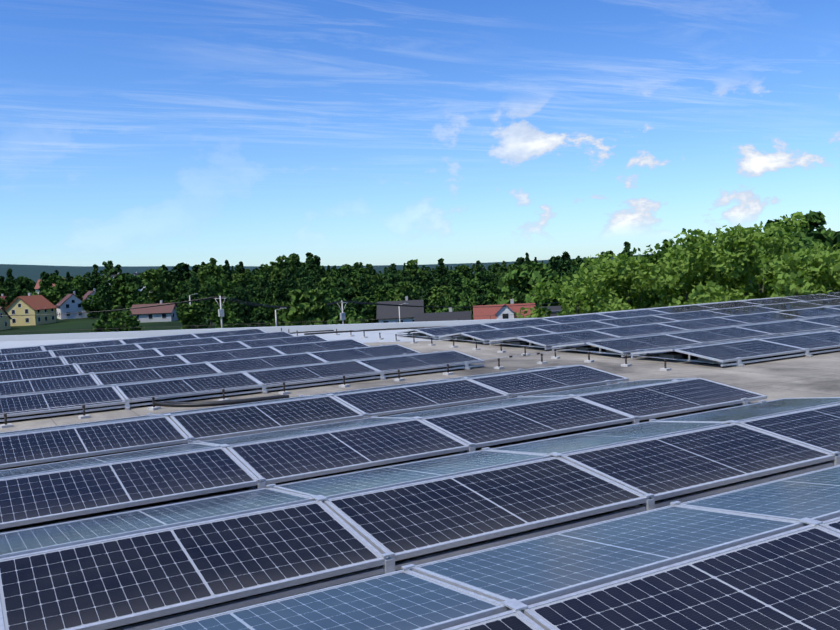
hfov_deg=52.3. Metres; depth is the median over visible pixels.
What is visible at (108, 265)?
forest tree
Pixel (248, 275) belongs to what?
forest tree
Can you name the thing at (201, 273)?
forest tree
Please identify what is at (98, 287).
forest tree
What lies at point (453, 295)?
forest tree
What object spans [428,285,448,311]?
forest tree
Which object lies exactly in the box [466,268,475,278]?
forest tree
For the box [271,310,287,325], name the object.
forest tree
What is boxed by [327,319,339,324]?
forest tree
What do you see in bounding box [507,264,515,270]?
forest tree
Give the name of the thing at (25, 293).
forest tree
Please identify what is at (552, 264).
forest tree
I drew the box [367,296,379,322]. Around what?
forest tree
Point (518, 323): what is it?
solar panel
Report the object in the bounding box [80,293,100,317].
forest tree
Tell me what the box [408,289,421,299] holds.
forest tree
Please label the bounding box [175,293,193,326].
forest tree
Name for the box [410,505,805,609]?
solar panel
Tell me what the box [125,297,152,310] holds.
forest tree
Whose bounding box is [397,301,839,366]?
pv substructure
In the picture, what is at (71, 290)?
forest tree
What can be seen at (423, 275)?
forest tree
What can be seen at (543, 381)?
solar panel
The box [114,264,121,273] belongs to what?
forest tree
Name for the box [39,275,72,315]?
forest tree
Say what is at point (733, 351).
solar panel
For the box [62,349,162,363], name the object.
solar panel
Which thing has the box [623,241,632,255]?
forest tree
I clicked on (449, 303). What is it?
forest tree
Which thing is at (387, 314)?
house
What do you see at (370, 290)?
forest tree
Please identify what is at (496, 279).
forest tree
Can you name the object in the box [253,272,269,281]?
forest tree
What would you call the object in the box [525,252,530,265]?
forest tree
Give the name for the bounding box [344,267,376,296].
forest tree
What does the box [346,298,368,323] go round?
forest tree
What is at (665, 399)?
solar panel
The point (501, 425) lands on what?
solar panel
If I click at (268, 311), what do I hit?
forest tree
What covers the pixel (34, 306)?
house
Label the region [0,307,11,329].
house
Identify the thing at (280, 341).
solar panel
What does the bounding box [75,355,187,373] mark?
solar panel
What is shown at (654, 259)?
tree
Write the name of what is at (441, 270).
forest tree
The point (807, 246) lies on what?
tree
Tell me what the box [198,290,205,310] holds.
forest tree
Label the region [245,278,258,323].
forest tree
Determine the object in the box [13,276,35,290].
forest tree
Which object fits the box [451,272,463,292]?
forest tree
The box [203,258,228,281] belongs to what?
forest tree
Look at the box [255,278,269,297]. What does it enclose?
forest tree
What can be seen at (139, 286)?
forest tree
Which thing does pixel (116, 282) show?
forest tree
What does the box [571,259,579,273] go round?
forest tree
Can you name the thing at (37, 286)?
house
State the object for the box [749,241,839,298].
tree
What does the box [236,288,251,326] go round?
forest tree
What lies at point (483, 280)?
forest tree
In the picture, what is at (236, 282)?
forest tree
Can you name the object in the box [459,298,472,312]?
forest tree
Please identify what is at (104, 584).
solar panel
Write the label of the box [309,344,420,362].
solar panel
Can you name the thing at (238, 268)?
forest tree
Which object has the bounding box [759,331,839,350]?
solar panel
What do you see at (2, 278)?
forest tree
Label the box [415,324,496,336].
solar panel
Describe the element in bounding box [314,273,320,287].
forest tree
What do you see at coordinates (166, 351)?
solar panel
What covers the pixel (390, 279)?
forest tree
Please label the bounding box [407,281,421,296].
forest tree
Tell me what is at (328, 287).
forest tree
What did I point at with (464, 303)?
forest tree
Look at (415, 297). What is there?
forest tree
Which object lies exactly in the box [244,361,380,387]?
solar panel
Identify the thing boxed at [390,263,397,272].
forest tree
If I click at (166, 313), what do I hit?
house
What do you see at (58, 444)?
solar panel
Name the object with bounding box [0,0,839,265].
sky
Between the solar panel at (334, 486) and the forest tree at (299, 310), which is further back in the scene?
the forest tree at (299, 310)
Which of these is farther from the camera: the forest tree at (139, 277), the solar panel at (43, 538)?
the forest tree at (139, 277)
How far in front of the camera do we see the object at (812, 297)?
29.57 m
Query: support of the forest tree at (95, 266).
on the terrain
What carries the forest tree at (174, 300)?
on the terrain
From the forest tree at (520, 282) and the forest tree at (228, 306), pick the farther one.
the forest tree at (228, 306)
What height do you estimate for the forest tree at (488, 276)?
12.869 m
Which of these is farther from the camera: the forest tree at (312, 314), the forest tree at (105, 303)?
the forest tree at (105, 303)
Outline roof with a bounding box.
[0,339,839,629]
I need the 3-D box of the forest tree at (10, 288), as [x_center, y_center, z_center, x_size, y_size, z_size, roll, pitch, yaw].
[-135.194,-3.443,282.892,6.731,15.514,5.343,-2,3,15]
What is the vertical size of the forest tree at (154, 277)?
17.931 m
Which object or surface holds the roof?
on the terrain
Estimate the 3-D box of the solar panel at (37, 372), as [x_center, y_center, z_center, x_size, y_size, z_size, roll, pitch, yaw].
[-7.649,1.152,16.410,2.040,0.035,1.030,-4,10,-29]
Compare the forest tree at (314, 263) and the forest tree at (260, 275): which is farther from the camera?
the forest tree at (260, 275)
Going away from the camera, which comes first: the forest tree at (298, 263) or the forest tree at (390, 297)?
the forest tree at (390, 297)
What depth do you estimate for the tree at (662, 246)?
51.21 m
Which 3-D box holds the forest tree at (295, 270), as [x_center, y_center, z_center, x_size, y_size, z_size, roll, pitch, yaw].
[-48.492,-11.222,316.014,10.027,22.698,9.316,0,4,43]
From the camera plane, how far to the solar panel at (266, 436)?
8.91 m
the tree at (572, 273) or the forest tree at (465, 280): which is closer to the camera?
the tree at (572, 273)
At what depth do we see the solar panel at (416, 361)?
15.23 m
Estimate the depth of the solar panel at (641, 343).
16.50 m
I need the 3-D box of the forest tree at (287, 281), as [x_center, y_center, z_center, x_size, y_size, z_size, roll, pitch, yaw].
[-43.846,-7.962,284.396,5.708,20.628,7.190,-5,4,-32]
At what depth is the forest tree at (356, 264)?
515.99 m
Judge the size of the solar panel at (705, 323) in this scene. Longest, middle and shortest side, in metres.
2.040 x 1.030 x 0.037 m
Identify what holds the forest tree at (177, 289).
on the terrain
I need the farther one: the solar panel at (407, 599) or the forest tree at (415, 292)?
the forest tree at (415, 292)
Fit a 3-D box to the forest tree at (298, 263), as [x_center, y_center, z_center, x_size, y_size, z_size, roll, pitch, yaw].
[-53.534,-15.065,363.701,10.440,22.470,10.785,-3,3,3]
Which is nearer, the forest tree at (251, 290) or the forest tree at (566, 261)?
the forest tree at (251, 290)
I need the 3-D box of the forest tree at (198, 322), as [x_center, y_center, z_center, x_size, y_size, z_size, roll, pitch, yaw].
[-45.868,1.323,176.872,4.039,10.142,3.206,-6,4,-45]
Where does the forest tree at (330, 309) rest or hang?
on the terrain
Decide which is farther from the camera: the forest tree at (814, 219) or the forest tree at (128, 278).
the forest tree at (128, 278)
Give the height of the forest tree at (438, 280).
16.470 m
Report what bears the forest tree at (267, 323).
on the terrain
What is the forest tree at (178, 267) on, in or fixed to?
on the terrain
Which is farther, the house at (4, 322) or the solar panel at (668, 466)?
the house at (4, 322)
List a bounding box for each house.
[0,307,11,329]
[5,293,56,325]
[34,278,65,293]
[55,291,87,318]
[82,288,95,313]
[130,300,177,322]
[376,296,423,322]
[414,308,470,321]
[473,299,535,319]
[536,306,561,317]
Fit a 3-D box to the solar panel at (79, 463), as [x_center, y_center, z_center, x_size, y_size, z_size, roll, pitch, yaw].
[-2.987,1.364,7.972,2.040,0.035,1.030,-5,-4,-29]
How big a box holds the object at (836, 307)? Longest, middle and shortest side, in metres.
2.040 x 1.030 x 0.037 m
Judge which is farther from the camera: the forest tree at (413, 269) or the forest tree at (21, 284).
the forest tree at (413, 269)
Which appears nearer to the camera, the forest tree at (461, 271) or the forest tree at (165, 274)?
the forest tree at (165, 274)
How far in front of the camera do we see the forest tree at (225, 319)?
201.08 m
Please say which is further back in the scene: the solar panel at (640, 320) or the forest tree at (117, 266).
the forest tree at (117, 266)
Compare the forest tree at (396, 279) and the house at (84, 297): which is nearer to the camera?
the forest tree at (396, 279)
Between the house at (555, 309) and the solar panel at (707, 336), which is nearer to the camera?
the solar panel at (707, 336)
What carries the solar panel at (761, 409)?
on the pv substructure at (391, 565)
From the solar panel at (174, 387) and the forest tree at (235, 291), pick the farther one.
the forest tree at (235, 291)
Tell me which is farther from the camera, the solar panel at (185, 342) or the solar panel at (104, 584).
the solar panel at (185, 342)
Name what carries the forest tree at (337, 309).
on the terrain
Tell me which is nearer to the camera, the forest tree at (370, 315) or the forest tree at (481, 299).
the forest tree at (481, 299)
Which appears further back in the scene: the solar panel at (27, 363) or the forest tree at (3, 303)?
the forest tree at (3, 303)
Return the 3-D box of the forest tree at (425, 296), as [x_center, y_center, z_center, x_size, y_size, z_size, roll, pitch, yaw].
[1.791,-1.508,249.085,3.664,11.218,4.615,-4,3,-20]
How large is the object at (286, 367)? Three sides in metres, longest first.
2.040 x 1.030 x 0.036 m
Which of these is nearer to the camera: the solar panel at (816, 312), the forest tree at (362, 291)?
the solar panel at (816, 312)
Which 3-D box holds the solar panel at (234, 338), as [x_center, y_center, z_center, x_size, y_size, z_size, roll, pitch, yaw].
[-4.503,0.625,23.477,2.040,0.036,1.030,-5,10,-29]
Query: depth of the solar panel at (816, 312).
22.48 m
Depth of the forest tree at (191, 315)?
168.97 m
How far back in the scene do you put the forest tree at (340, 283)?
263.14 m
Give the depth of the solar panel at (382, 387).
11.99 m
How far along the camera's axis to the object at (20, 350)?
22.89 m
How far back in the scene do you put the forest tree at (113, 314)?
211.47 m
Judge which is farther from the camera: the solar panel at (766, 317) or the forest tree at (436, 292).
the forest tree at (436, 292)
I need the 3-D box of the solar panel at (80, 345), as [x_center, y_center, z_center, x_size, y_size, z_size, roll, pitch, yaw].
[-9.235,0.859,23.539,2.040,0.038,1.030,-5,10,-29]
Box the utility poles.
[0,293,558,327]
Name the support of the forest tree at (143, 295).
on the terrain
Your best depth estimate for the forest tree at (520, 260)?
643.11 m
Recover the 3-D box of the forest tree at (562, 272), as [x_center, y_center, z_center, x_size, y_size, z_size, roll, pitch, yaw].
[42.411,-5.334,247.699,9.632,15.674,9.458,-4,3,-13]
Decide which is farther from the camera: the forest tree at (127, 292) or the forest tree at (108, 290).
the forest tree at (127, 292)
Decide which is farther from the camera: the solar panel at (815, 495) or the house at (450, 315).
the house at (450, 315)
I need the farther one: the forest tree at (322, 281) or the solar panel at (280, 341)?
the forest tree at (322, 281)
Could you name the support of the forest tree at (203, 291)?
on the terrain
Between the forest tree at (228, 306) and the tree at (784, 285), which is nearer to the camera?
the tree at (784, 285)
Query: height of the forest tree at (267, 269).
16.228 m
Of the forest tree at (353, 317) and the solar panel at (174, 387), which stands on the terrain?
the forest tree at (353, 317)
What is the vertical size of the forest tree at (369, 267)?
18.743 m
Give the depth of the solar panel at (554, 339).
18.51 m
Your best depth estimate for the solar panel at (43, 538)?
5.83 m
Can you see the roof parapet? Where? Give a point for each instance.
(153, 333)
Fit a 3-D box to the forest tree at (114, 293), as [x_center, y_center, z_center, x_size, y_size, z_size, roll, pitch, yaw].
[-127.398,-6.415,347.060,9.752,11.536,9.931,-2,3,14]
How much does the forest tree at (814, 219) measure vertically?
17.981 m
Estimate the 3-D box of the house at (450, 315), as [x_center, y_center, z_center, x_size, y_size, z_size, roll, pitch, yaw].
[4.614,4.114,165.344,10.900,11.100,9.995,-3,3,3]
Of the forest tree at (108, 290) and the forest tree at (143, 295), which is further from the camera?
the forest tree at (108, 290)
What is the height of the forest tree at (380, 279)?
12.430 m
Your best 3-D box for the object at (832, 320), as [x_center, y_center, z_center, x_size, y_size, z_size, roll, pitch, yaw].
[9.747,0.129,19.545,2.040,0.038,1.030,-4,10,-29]
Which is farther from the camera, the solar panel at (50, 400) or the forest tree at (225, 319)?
the forest tree at (225, 319)
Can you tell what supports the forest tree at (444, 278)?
on the terrain
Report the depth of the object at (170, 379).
13.71 m
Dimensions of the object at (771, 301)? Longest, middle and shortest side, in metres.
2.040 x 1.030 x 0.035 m
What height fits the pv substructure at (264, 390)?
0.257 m
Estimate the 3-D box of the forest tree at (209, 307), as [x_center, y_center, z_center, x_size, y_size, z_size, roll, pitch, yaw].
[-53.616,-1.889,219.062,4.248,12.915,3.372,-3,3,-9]
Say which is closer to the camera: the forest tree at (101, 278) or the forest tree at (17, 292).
the forest tree at (17, 292)
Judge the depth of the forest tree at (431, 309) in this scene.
223.83 m
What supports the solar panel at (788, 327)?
on the pv substructure at (587, 347)
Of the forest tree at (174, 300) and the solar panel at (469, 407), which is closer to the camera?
the solar panel at (469, 407)
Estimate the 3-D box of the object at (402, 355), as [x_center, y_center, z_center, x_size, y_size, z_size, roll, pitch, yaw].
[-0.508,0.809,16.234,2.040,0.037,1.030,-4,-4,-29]
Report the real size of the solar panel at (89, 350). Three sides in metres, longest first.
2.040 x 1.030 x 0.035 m
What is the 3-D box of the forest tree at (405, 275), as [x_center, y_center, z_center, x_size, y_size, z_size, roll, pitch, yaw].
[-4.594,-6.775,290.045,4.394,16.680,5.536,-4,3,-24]
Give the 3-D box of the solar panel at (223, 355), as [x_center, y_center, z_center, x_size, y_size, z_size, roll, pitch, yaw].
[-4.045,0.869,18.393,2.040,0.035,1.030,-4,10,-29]
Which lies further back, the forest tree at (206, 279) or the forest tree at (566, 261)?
the forest tree at (206, 279)
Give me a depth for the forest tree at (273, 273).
343.29 m
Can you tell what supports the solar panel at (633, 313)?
on the pv substructure at (587, 347)
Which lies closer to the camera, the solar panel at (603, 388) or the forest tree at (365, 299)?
the solar panel at (603, 388)
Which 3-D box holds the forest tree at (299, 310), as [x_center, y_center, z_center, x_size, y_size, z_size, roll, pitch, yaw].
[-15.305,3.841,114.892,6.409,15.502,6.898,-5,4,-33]
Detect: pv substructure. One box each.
[0,329,483,421]
[0,366,839,629]
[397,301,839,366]
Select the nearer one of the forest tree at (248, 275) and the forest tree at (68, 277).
the forest tree at (248, 275)
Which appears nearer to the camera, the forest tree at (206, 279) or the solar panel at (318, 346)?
the solar panel at (318, 346)
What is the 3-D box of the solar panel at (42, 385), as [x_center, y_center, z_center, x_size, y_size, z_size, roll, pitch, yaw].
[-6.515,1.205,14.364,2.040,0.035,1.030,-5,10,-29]
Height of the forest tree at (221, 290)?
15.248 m
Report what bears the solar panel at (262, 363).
on the pv substructure at (264, 390)
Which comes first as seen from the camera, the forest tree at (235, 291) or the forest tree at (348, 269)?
the forest tree at (235, 291)
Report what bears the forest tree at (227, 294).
on the terrain
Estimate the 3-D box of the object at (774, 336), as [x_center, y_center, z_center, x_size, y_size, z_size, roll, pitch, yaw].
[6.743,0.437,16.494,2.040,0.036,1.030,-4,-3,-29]
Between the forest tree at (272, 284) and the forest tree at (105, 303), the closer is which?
the forest tree at (105, 303)
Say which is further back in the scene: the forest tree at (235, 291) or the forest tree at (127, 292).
the forest tree at (127, 292)
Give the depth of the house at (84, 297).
315.65 m
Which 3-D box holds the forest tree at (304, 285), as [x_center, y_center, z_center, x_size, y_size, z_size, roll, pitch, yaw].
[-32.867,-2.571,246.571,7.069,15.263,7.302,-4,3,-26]
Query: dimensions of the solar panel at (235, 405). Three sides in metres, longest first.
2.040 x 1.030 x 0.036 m
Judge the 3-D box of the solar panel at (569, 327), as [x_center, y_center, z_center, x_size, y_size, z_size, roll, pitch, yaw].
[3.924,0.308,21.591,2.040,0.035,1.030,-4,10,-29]
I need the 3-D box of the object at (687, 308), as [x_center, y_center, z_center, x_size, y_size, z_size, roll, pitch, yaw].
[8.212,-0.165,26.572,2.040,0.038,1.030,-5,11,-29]
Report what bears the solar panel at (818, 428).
on the pv substructure at (391, 565)
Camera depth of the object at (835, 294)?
30.42 m
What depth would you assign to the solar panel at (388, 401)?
10.98 m
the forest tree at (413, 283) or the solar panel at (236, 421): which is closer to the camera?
the solar panel at (236, 421)
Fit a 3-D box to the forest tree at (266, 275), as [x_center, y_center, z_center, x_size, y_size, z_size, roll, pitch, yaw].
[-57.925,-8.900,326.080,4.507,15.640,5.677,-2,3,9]
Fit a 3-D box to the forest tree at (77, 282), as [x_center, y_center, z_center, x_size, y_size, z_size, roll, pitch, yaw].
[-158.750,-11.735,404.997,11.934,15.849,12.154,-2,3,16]
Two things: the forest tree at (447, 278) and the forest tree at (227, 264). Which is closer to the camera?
the forest tree at (447, 278)
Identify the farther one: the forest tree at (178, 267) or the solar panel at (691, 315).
the forest tree at (178, 267)
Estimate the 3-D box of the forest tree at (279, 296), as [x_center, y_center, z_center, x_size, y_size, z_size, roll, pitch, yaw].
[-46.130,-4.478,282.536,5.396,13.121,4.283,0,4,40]
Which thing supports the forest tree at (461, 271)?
on the terrain
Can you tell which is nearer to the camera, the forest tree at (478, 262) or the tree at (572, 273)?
the tree at (572, 273)
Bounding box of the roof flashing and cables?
[0,326,683,406]
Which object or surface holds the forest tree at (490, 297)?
on the terrain
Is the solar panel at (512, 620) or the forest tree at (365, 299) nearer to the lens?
the solar panel at (512, 620)
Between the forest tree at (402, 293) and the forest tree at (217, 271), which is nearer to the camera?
the forest tree at (402, 293)
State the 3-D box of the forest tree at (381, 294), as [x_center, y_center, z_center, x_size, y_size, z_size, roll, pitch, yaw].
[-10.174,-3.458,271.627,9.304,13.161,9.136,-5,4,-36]
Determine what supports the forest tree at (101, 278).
on the terrain
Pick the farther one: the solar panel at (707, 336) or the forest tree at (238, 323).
the forest tree at (238, 323)
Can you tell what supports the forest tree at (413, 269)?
on the terrain
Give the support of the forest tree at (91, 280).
on the terrain
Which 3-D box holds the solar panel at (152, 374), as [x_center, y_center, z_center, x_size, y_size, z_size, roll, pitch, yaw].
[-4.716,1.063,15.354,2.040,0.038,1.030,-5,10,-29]
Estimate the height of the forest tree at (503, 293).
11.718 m
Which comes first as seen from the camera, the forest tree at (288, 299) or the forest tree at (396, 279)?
the forest tree at (288, 299)
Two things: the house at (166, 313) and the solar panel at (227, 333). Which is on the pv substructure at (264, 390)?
the solar panel at (227, 333)
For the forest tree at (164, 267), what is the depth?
330.68 m
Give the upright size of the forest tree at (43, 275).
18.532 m
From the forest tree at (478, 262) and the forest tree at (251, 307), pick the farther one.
the forest tree at (478, 262)
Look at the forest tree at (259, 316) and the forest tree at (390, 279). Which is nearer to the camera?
the forest tree at (259, 316)
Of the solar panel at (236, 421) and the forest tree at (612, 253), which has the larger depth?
the forest tree at (612, 253)
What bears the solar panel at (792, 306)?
on the pv substructure at (587, 347)
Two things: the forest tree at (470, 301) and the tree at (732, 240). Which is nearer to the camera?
the tree at (732, 240)
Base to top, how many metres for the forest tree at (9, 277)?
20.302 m
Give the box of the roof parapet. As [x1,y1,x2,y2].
[0,292,836,341]
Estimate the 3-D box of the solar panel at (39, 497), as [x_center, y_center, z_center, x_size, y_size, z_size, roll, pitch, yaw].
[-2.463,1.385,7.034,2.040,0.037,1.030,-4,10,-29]
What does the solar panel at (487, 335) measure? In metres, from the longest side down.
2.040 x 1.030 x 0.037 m
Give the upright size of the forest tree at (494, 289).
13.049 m
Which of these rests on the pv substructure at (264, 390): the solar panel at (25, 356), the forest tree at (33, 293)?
the solar panel at (25, 356)
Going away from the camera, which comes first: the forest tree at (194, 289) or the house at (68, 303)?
the forest tree at (194, 289)
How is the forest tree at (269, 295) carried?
on the terrain
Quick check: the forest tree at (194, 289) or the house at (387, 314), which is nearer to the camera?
the house at (387, 314)
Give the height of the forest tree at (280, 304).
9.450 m
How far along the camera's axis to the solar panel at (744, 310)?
24.59 m
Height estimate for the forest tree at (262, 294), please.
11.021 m
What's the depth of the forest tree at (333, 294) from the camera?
239.25 m
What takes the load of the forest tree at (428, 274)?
on the terrain
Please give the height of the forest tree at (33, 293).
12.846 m
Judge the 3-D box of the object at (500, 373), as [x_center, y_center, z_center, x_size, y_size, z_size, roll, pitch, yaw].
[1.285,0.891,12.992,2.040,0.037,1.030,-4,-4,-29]
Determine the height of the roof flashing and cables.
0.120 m
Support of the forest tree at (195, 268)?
on the terrain
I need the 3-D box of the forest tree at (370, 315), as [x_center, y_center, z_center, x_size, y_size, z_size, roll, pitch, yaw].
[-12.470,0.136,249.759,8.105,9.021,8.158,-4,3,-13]
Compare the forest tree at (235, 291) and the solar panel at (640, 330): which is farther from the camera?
the forest tree at (235, 291)
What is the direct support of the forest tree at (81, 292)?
on the terrain
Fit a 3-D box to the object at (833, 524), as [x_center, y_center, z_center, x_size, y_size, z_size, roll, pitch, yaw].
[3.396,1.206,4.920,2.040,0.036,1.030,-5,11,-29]
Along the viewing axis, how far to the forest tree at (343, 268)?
524.44 m
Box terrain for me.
[0,254,653,335]
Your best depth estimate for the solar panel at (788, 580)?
4.03 m
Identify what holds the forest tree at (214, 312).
on the terrain
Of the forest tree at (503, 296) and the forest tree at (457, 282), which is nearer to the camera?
the forest tree at (503, 296)
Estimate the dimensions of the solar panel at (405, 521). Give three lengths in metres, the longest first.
2.040 x 1.030 x 0.035 m
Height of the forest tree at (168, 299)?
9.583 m
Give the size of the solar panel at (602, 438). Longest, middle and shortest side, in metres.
2.040 x 1.030 x 0.036 m
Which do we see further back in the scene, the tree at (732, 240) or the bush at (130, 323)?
the bush at (130, 323)
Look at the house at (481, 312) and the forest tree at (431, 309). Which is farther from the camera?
the forest tree at (431, 309)
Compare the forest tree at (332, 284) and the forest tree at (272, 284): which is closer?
the forest tree at (332, 284)
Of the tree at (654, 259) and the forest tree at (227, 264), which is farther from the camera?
the forest tree at (227, 264)
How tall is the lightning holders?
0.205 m
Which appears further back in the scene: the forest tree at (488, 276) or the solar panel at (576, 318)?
the forest tree at (488, 276)
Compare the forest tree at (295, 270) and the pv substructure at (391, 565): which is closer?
the pv substructure at (391, 565)
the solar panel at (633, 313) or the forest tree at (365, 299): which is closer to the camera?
the solar panel at (633, 313)
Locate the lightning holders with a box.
[0,324,676,427]
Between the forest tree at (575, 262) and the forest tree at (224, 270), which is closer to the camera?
the forest tree at (575, 262)
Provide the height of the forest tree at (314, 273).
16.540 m
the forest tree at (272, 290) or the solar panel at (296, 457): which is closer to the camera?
the solar panel at (296, 457)
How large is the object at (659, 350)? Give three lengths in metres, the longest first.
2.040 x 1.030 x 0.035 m
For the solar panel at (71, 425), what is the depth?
9.89 m
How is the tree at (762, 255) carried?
on the terrain
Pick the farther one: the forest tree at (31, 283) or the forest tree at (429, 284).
the forest tree at (31, 283)
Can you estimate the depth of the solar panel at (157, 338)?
24.66 m
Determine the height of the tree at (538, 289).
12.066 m
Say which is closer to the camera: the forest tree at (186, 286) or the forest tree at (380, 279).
the forest tree at (186, 286)
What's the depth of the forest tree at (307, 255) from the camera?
385.09 m
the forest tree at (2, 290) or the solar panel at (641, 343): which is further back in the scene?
the forest tree at (2, 290)
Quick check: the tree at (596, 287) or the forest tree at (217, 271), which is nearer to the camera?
the tree at (596, 287)
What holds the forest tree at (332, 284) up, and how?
on the terrain
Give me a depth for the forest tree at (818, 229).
210.19 m
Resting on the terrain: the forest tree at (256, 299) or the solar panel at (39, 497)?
the forest tree at (256, 299)
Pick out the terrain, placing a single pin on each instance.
(33, 272)
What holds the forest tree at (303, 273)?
on the terrain
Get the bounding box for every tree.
[0,276,5,287]
[0,288,6,295]
[0,298,5,308]
[4,269,14,287]
[4,281,14,305]
[6,288,22,307]
[12,290,27,301]
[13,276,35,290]
[15,279,34,291]
[21,289,38,295]
[38,271,46,295]
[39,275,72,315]
[59,287,82,299]
[66,272,70,281]
[72,273,88,289]
[72,285,86,297]
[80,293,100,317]
[82,271,101,291]
[90,318,112,331]
[93,264,99,276]
[94,276,107,284]
[96,284,101,304]
[96,286,119,304]
[99,261,119,278]
[99,284,111,325]
[103,281,112,311]
[108,273,134,306]
[108,305,123,321]
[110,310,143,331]
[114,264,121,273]
[116,283,138,309]
[124,274,142,299]
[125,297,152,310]
[135,272,143,279]
[136,274,163,297]
[141,268,167,303]
[141,290,147,299]
[160,270,173,291]
[161,265,169,291]
[163,292,173,302]
[167,281,186,300]
[168,297,179,307]
[169,262,191,285]
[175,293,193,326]
[178,303,206,329]
[182,275,201,301]
[187,275,208,328]
[192,264,198,274]
[193,297,202,326]
[197,264,214,287]
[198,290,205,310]
[199,277,220,300]
[200,282,217,302]
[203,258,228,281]
[204,283,214,326]
[205,274,232,307]
[209,304,228,326]
[214,307,237,325]
[216,315,245,327]
[217,288,230,308]
[220,265,228,278]
[221,294,238,315]
[225,260,231,281]
[226,287,241,312]
[231,264,243,280]
[231,273,246,287]
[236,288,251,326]
[239,261,244,272]
[241,270,252,284]
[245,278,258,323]
[249,300,263,326]
[250,311,268,326]
[251,297,267,325]
[251,299,277,326]
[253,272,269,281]
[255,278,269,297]
[259,291,266,305]
[263,271,269,290]
[263,279,276,302]
[264,265,274,279]
[264,321,280,326]
[267,290,272,303]
[270,266,281,281]
[270,280,278,301]
[271,301,287,315]
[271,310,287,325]
[274,254,299,288]
[274,282,284,305]
[281,260,294,302]
[282,286,330,325]
[285,289,291,303]
[289,253,301,278]
[297,264,309,291]
[297,280,313,293]
[303,309,318,322]
[305,252,313,272]
[306,255,324,277]
[308,269,321,281]
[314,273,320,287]
[317,277,334,289]
[320,282,343,299]
[324,290,348,313]
[326,282,332,290]
[327,300,336,317]
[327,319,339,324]
[332,298,346,314]
[332,310,364,323]
[335,278,354,306]
[336,264,354,272]
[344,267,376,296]
[345,265,351,279]
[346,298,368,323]
[353,262,367,273]
[353,296,371,322]
[357,275,368,297]
[365,264,373,275]
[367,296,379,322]
[367,300,380,322]
[368,287,374,300]
[375,284,392,301]
[377,273,383,283]
[377,274,398,296]
[383,272,401,288]
[383,287,399,301]
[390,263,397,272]
[395,281,413,300]
[402,271,410,283]
[404,259,422,285]
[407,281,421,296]
[408,276,419,284]
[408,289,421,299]
[411,294,419,299]
[419,270,426,290]
[422,272,434,298]
[422,291,428,312]
[424,281,433,311]
[425,298,443,312]
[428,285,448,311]
[435,273,443,291]
[435,300,459,312]
[436,258,447,283]
[440,284,476,306]
[441,276,447,285]
[445,274,450,290]
[449,276,478,293]
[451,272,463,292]
[452,294,478,319]
[456,265,471,283]
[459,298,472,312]
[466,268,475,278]
[472,285,497,304]
[473,288,491,305]
[474,270,492,288]
[475,260,483,274]
[476,269,488,289]
[486,283,501,298]
[491,263,500,273]
[493,276,502,292]
[495,261,565,306]
[496,291,505,302]
[499,285,511,300]
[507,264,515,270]
[514,257,525,266]
[515,244,712,317]
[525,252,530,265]
[525,275,644,317]
[547,256,562,298]
[556,256,648,314]
[557,270,574,281]
[560,251,574,280]
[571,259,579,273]
[606,250,626,260]
[612,243,755,310]
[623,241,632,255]
[630,232,775,306]
[665,211,839,304]
[725,241,839,299]
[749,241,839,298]
[758,236,832,290]
[764,210,839,291]
[804,225,826,235]
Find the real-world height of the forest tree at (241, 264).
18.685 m
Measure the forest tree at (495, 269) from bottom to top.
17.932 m

